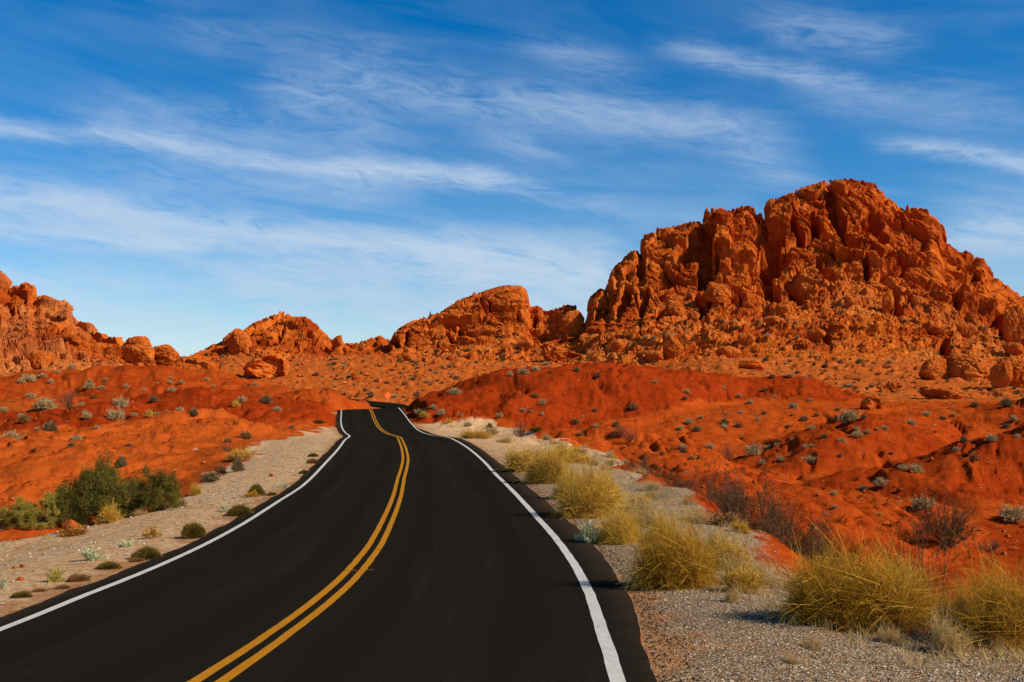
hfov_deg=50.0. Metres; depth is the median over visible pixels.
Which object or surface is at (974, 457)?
dry tuft
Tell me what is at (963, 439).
dark tuft
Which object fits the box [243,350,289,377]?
boulder
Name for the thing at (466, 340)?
boulder
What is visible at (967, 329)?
boulder
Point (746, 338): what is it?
boulder
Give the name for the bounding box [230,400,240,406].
yellow tuft
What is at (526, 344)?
boulder
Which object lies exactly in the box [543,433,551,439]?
sage tuft
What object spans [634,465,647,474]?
dry brush
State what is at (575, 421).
dry tuft
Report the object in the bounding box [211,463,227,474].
dry tuft
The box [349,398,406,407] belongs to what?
road
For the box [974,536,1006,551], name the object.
twig bush
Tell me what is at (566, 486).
broom bush
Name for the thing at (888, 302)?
boulder
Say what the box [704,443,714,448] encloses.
sage tuft
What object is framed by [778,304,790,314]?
boulder
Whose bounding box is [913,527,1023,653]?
broom bush
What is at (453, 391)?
sage tuft
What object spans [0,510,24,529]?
wash shrub
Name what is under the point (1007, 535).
red rubble
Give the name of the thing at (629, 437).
twig bush
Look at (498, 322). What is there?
rocky hill
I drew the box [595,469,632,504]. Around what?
broom bush
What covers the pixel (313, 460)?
cushion plant
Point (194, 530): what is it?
cushion plant
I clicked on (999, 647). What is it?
dry grass
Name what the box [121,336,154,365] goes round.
boulder
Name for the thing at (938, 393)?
boulder
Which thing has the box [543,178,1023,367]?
rocky hill
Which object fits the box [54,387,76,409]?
twig bush
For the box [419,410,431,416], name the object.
broom bush
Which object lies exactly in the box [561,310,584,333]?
boulder
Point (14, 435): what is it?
sage tuft
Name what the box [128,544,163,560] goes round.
cushion plant
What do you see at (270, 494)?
cushion plant
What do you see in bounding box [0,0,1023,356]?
sky
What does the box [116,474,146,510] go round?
wash shrub
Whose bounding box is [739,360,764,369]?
boulder
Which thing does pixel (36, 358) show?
boulder
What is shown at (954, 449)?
sage tuft
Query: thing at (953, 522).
twig bush
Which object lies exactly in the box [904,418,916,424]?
sage tuft
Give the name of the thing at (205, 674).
road marking
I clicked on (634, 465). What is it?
creosote bush
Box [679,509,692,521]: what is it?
dry brush
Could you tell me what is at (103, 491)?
wash shrub
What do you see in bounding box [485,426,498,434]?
sage tuft
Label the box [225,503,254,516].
cushion plant
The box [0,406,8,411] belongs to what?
sage tuft
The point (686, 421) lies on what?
sage tuft
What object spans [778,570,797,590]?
dry brush
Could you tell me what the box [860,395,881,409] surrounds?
boulder
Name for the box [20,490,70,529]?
wash shrub
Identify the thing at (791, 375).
sage tuft
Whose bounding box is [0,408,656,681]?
road
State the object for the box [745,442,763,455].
sage tuft
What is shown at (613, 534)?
broom bush
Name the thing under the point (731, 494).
creosote bush
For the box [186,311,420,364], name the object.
rocky hill
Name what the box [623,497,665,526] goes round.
grass tuft
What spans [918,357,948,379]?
boulder
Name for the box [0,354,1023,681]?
ground
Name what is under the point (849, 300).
boulder
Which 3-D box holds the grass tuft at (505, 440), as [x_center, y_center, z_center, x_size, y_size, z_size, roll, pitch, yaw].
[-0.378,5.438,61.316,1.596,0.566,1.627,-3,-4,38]
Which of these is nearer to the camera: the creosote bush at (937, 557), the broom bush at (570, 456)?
the creosote bush at (937, 557)
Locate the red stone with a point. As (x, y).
(66, 523)
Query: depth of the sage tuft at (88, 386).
126.14 m
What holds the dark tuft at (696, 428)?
on the ground at (992, 478)
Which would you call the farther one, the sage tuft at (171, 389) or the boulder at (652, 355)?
the boulder at (652, 355)
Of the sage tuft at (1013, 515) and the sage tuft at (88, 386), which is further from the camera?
the sage tuft at (88, 386)
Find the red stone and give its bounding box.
[61,519,80,530]
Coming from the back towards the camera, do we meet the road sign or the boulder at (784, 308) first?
the boulder at (784, 308)
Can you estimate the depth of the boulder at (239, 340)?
353.43 m
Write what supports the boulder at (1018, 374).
on the ground at (992, 478)
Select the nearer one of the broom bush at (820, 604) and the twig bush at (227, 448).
the broom bush at (820, 604)
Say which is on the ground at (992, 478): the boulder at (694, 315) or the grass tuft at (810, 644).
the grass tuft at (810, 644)
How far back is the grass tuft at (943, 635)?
9.51 m
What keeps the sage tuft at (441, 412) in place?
on the ground at (992, 478)
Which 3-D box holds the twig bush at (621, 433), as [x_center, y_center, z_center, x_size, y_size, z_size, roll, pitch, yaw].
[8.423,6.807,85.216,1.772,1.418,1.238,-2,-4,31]
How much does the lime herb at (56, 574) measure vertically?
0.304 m
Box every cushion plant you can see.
[10,589,33,598]
[32,588,47,592]
[53,584,70,588]
[65,573,90,582]
[93,560,122,569]
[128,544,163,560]
[128,557,143,562]
[177,520,207,539]
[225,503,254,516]
[248,483,265,495]
[265,492,276,495]
[298,469,308,473]
[306,458,317,463]
[307,453,318,456]
[312,419,324,422]
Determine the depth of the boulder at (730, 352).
248.64 m
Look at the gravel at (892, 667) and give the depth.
9.78 m
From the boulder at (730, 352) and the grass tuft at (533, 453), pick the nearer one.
the grass tuft at (533, 453)
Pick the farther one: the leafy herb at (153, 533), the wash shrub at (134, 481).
the wash shrub at (134, 481)
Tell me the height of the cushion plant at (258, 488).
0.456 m
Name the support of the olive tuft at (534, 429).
on the ground at (992, 478)
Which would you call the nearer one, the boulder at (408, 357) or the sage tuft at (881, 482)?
the sage tuft at (881, 482)
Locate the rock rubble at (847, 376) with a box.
[210,353,1023,392]
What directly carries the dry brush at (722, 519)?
on the ground at (992, 478)
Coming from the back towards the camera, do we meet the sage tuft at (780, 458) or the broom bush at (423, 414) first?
the broom bush at (423, 414)
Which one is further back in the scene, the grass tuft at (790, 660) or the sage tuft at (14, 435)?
the sage tuft at (14, 435)
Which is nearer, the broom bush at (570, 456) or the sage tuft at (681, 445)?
the broom bush at (570, 456)
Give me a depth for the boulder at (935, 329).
266.48 m
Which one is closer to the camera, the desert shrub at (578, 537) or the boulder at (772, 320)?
the desert shrub at (578, 537)
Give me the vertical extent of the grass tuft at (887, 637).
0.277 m
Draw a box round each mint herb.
[0,572,7,588]
[81,541,108,561]
[118,539,133,546]
[220,502,227,510]
[275,483,289,487]
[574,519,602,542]
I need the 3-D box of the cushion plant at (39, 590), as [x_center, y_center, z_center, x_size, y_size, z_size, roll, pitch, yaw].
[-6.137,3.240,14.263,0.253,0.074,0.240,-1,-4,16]
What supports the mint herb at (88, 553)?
on the ground at (992, 478)
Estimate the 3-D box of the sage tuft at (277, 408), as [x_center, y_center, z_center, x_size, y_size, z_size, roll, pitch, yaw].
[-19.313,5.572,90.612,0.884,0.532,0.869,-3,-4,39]
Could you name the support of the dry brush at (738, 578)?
on the ground at (992, 478)
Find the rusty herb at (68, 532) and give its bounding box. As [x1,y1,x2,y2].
[58,523,88,536]
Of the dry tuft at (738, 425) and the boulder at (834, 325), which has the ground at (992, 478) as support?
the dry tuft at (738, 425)
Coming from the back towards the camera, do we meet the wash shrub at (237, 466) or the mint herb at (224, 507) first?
the wash shrub at (237, 466)
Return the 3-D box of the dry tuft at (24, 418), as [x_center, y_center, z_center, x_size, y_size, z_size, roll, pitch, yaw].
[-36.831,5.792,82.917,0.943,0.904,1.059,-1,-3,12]
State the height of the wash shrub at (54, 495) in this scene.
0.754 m
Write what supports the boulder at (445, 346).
on the rocky hill at (498, 322)
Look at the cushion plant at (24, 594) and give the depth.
13.75 m
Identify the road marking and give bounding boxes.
[0,410,349,630]
[187,409,403,681]
[214,409,408,681]
[399,408,625,681]
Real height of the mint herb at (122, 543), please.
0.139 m
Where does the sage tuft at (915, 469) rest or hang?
on the ground at (992, 478)
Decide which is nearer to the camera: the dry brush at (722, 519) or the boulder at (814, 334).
the dry brush at (722, 519)
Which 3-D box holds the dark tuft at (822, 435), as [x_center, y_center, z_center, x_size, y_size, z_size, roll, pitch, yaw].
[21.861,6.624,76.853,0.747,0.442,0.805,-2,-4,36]
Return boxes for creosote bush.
[598,437,689,487]
[617,462,652,468]
[657,474,697,487]
[660,438,762,518]
[695,477,769,512]
[705,427,793,535]
[728,471,833,558]
[736,458,811,545]
[770,489,865,569]
[871,421,964,631]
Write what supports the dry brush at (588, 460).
on the ground at (992, 478)
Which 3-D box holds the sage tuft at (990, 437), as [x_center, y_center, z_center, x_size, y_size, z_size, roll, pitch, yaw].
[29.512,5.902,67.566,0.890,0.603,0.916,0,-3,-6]
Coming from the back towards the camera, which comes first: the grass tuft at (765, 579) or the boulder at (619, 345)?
the boulder at (619, 345)
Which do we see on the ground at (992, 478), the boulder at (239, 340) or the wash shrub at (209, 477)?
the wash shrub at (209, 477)
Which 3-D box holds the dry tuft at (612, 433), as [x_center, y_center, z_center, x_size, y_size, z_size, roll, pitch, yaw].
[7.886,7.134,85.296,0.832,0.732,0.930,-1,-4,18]
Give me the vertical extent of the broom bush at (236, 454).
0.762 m
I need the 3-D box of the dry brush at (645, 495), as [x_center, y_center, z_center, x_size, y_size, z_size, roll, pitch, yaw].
[2.825,3.556,24.587,0.969,0.509,0.787,1,-4,-13]
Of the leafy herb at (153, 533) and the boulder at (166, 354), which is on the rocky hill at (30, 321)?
the boulder at (166, 354)
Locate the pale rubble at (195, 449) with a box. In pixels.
[9,388,1017,545]
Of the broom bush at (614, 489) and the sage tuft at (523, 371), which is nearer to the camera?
the broom bush at (614, 489)
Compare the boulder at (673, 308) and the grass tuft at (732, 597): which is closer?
the grass tuft at (732, 597)
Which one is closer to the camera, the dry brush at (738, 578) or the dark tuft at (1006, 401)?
the dry brush at (738, 578)
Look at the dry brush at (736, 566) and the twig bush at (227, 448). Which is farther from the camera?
the twig bush at (227, 448)
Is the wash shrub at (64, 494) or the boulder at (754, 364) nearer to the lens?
the wash shrub at (64, 494)
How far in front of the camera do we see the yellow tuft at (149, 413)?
69.81 m
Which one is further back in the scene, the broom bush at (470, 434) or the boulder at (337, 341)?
the boulder at (337, 341)
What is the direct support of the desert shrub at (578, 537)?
on the ground at (992, 478)
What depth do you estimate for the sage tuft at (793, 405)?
110.75 m
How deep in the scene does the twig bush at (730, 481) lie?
45.85 m
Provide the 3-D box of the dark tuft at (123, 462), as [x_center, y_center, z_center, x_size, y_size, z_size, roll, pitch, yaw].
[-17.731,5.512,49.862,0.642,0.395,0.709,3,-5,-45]
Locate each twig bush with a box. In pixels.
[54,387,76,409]
[219,444,234,451]
[511,414,535,436]
[614,425,629,436]
[620,427,638,441]
[717,443,737,459]
[717,472,743,496]
[900,481,990,551]
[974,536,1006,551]
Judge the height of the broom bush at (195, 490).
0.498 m
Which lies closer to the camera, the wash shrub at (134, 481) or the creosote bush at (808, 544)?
the creosote bush at (808, 544)
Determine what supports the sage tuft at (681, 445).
on the ground at (992, 478)
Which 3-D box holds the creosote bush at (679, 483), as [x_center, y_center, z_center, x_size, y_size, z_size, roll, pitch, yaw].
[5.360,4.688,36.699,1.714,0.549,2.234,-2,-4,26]
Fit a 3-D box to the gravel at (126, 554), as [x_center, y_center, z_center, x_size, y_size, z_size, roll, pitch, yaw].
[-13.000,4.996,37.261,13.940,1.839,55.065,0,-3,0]
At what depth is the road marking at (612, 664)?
11.94 m
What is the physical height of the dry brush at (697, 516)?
0.388 m
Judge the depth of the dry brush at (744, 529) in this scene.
20.80 m
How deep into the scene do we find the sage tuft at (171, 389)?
96.69 m
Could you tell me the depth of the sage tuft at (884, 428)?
79.09 m
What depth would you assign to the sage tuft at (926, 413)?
97.70 m
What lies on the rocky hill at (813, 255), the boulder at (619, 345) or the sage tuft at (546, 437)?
the boulder at (619, 345)
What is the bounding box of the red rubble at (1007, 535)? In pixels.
[0,362,1023,564]
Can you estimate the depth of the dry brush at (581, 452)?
49.56 m
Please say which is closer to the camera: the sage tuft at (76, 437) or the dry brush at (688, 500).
the dry brush at (688, 500)
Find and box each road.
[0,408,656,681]
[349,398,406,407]
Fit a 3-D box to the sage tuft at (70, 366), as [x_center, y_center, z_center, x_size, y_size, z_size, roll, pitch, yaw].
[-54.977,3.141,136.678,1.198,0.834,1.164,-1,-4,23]
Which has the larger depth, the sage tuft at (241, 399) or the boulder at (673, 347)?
the boulder at (673, 347)
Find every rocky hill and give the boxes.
[0,271,219,374]
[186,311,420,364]
[352,285,578,363]
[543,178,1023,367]
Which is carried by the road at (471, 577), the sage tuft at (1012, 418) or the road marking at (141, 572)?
the road marking at (141, 572)
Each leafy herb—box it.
[140,524,161,538]
[242,490,260,497]
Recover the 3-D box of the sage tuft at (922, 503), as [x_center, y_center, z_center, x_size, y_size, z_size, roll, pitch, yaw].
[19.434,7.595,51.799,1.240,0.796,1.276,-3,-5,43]
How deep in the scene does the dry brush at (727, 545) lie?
15.35 m
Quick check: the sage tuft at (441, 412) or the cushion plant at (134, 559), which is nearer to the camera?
the cushion plant at (134, 559)
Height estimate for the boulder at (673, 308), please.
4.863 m
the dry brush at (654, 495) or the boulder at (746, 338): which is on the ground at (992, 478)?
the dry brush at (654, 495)
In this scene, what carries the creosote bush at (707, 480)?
on the ground at (992, 478)
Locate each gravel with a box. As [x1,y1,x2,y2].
[0,438,332,604]
[520,477,1023,681]
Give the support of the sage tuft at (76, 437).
on the ground at (992, 478)
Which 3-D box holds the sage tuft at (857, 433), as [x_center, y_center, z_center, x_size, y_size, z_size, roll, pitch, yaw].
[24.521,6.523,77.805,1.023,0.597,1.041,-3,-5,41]
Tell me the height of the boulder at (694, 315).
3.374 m
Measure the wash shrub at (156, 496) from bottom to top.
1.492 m
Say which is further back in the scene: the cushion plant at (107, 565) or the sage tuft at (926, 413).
the sage tuft at (926, 413)
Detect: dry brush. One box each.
[574,449,586,455]
[580,452,590,463]
[584,454,600,465]
[599,457,613,470]
[604,451,614,457]
[605,458,614,464]
[623,490,657,509]
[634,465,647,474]
[643,485,661,500]
[644,477,662,489]
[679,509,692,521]
[681,510,709,524]
[682,493,698,504]
[702,509,751,527]
[705,522,757,569]
[707,520,735,548]
[710,556,776,595]
[713,543,770,588]
[729,520,751,534]
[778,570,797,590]
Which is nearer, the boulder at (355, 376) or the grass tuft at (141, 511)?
the grass tuft at (141, 511)
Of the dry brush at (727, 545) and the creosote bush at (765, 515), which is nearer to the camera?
the dry brush at (727, 545)
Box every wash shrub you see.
[0,495,38,528]
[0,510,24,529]
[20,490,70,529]
[38,486,71,503]
[51,475,95,525]
[63,445,139,525]
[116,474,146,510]
[131,463,186,512]
[196,471,220,483]
[231,456,244,471]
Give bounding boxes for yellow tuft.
[142,408,154,416]
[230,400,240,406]
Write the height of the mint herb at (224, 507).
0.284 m
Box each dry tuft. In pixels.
[17,413,30,422]
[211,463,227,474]
[223,437,231,442]
[238,430,251,438]
[570,416,581,423]
[575,431,583,436]
[610,430,618,436]
[612,419,619,426]
[733,421,743,427]
[799,415,809,420]
[968,452,979,460]
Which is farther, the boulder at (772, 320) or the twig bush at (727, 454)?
the boulder at (772, 320)
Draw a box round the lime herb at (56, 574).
[46,562,65,582]
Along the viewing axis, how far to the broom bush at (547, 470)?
32.02 m
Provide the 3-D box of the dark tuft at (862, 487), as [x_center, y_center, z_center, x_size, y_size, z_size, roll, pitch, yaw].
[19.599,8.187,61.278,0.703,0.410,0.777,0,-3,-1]
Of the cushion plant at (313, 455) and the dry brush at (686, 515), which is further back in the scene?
the cushion plant at (313, 455)
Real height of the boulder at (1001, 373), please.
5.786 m
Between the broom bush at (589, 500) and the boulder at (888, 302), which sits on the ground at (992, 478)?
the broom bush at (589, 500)
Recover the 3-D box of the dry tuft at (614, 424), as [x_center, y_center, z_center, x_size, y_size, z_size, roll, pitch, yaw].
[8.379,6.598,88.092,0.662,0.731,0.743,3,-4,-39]
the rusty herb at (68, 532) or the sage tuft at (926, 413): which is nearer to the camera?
the rusty herb at (68, 532)
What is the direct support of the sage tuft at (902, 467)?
on the ground at (992, 478)
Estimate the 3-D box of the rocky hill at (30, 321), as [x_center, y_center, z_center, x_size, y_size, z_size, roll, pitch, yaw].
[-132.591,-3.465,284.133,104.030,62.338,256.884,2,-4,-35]
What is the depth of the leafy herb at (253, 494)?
31.05 m
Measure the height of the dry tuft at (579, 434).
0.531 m
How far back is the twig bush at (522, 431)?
82.25 m
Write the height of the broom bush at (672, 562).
1.304 m
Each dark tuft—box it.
[41,420,58,430]
[115,459,127,465]
[147,395,159,401]
[189,407,198,415]
[260,395,274,403]
[629,402,636,409]
[679,446,687,452]
[692,425,701,430]
[720,417,729,424]
[819,433,828,437]
[857,484,868,490]
[960,434,967,441]
[970,401,978,406]
[997,397,1014,406]
[1001,423,1010,428]
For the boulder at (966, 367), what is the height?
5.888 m
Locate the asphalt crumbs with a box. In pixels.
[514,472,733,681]
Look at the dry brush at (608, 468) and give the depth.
41.52 m
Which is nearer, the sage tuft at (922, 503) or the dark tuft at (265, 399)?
the sage tuft at (922, 503)
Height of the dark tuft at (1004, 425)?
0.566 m
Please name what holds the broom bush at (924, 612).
on the ground at (992, 478)
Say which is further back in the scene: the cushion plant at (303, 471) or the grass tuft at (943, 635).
the cushion plant at (303, 471)
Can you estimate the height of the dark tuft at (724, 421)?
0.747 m
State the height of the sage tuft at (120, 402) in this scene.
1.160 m
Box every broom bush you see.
[189,481,202,495]
[221,444,257,459]
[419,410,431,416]
[449,427,496,438]
[492,440,537,472]
[519,435,576,484]
[541,442,632,518]
[542,436,590,463]
[546,460,586,498]
[584,497,649,545]
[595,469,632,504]
[611,486,738,591]
[643,495,684,540]
[749,508,975,638]
[768,540,874,631]
[881,547,948,625]
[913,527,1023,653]
[917,560,997,643]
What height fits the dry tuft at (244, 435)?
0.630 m
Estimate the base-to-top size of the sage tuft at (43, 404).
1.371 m
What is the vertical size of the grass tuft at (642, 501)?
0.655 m
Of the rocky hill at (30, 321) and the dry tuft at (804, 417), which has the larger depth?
the rocky hill at (30, 321)
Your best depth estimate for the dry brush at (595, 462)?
42.87 m
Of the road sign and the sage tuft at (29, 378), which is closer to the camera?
the sage tuft at (29, 378)
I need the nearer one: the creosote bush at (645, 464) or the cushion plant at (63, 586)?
the cushion plant at (63, 586)
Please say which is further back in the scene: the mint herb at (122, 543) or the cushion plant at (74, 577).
the mint herb at (122, 543)
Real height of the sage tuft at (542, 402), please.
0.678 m
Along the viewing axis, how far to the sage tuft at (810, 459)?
73.19 m
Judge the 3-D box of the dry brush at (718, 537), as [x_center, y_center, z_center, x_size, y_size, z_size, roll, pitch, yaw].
[3.343,3.145,17.917,0.654,0.509,0.665,2,-4,-32]
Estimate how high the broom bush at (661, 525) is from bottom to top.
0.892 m
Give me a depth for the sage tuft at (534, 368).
115.27 m
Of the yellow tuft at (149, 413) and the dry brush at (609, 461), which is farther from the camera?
the yellow tuft at (149, 413)
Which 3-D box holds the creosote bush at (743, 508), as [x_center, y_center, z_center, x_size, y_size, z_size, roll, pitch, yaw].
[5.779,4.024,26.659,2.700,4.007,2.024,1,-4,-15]
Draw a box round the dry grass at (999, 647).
[613,480,1023,674]
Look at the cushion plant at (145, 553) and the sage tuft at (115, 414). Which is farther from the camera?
the sage tuft at (115, 414)
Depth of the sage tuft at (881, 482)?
61.99 m
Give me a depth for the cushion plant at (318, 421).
89.42 m
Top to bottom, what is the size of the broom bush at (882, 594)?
1.214 m
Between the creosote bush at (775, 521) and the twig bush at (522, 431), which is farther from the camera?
the twig bush at (522, 431)
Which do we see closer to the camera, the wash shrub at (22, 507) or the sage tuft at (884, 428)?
the wash shrub at (22, 507)
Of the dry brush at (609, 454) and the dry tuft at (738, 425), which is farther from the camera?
the dry tuft at (738, 425)
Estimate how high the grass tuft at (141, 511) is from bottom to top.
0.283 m
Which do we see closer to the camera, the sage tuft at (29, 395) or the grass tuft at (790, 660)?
the grass tuft at (790, 660)
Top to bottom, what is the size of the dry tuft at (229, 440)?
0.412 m
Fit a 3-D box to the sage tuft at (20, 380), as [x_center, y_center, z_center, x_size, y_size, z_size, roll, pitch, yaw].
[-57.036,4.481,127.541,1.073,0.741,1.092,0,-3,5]
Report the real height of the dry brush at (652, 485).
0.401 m
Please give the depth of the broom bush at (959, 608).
10.01 m
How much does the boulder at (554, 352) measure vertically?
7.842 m
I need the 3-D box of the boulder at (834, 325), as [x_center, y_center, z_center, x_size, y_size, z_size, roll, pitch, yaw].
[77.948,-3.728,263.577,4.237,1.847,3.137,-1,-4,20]
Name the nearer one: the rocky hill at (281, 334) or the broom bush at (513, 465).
the broom bush at (513, 465)
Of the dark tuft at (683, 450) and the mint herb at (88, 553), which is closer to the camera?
the mint herb at (88, 553)
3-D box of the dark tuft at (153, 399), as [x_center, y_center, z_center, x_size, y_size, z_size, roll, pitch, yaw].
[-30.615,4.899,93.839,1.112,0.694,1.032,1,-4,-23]
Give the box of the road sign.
[384,392,390,401]
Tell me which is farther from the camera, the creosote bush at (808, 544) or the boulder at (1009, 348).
the boulder at (1009, 348)
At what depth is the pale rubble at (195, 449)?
69.39 m
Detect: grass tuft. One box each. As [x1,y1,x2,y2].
[132,507,147,515]
[496,435,515,442]
[524,443,546,459]
[617,490,658,514]
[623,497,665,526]
[722,580,743,602]
[756,554,780,588]
[779,653,805,665]
[799,634,824,649]
[872,617,907,643]
[915,597,988,656]
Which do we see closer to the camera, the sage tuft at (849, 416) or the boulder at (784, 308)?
the sage tuft at (849, 416)
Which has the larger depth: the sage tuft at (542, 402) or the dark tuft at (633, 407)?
the dark tuft at (633, 407)
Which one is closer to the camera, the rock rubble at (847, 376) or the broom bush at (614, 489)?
the broom bush at (614, 489)
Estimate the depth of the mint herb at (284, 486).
34.74 m
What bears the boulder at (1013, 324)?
on the rocky hill at (813, 255)
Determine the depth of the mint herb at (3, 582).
14.61 m
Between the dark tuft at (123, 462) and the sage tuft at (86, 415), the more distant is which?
the sage tuft at (86, 415)
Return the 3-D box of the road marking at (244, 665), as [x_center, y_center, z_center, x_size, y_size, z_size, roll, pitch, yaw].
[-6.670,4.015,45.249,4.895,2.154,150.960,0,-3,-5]
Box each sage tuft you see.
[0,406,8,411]
[0,429,25,439]
[16,376,24,382]
[22,373,37,381]
[26,392,35,397]
[30,396,56,409]
[66,363,74,368]
[70,434,82,439]
[82,382,95,388]
[82,412,92,418]
[105,407,126,419]
[112,395,128,407]
[168,387,177,391]
[236,394,247,401]
[274,406,282,410]
[436,408,446,415]
[447,387,462,394]
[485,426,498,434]
[518,367,529,373]
[531,366,538,370]
[538,399,545,404]
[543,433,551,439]
[677,443,687,448]
[684,418,693,423]
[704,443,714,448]
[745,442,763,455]
[775,455,783,460]
[786,372,794,376]
[787,402,797,407]
[802,455,818,463]
[837,408,861,422]
[851,430,862,436]
[874,477,889,486]
[880,425,888,430]
[897,463,906,469]
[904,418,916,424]
[906,463,924,472]
[910,493,936,509]
[922,411,931,415]
[951,446,960,451]
[985,433,998,440]
[997,503,1023,522]
[1008,414,1018,421]
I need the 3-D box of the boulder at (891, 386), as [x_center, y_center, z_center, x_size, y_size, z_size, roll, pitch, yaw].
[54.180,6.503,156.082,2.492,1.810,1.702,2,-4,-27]
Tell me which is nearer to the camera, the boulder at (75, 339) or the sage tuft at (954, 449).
the sage tuft at (954, 449)
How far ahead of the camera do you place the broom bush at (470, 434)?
68.38 m
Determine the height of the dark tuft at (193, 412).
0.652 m
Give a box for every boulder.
[28,350,57,369]
[64,334,81,346]
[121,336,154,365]
[153,344,180,365]
[227,328,251,355]
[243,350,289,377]
[334,335,341,347]
[350,372,362,379]
[402,353,416,360]
[438,340,455,351]
[456,336,475,344]
[518,339,533,350]
[541,342,579,363]
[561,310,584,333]
[610,339,625,351]
[644,350,663,361]
[662,336,683,357]
[664,300,686,315]
[687,311,699,321]
[704,282,731,303]
[715,346,740,357]
[737,332,754,345]
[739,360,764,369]
[763,316,780,324]
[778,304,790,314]
[807,328,825,341]
[827,322,845,328]
[844,294,854,307]
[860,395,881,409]
[882,291,893,312]
[886,380,902,391]
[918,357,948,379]
[918,387,963,398]
[926,326,945,333]
[946,353,991,380]
[956,322,977,337]
[989,357,1012,387]
[1002,305,1023,342]
[1002,342,1023,355]
[1008,357,1023,387]
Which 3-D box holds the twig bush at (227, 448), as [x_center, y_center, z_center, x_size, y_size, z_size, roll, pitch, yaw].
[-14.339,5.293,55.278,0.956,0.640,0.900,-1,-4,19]
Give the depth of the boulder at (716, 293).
320.78 m
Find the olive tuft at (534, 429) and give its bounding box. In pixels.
[528,427,541,431]
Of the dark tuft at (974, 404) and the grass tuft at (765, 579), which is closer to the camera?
the grass tuft at (765, 579)
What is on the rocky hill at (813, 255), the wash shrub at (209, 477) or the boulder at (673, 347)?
the boulder at (673, 347)
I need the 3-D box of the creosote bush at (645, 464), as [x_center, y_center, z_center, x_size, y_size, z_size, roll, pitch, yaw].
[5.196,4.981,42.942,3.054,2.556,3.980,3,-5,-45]
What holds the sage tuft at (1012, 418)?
on the ground at (992, 478)
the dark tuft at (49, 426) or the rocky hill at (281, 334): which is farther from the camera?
the rocky hill at (281, 334)

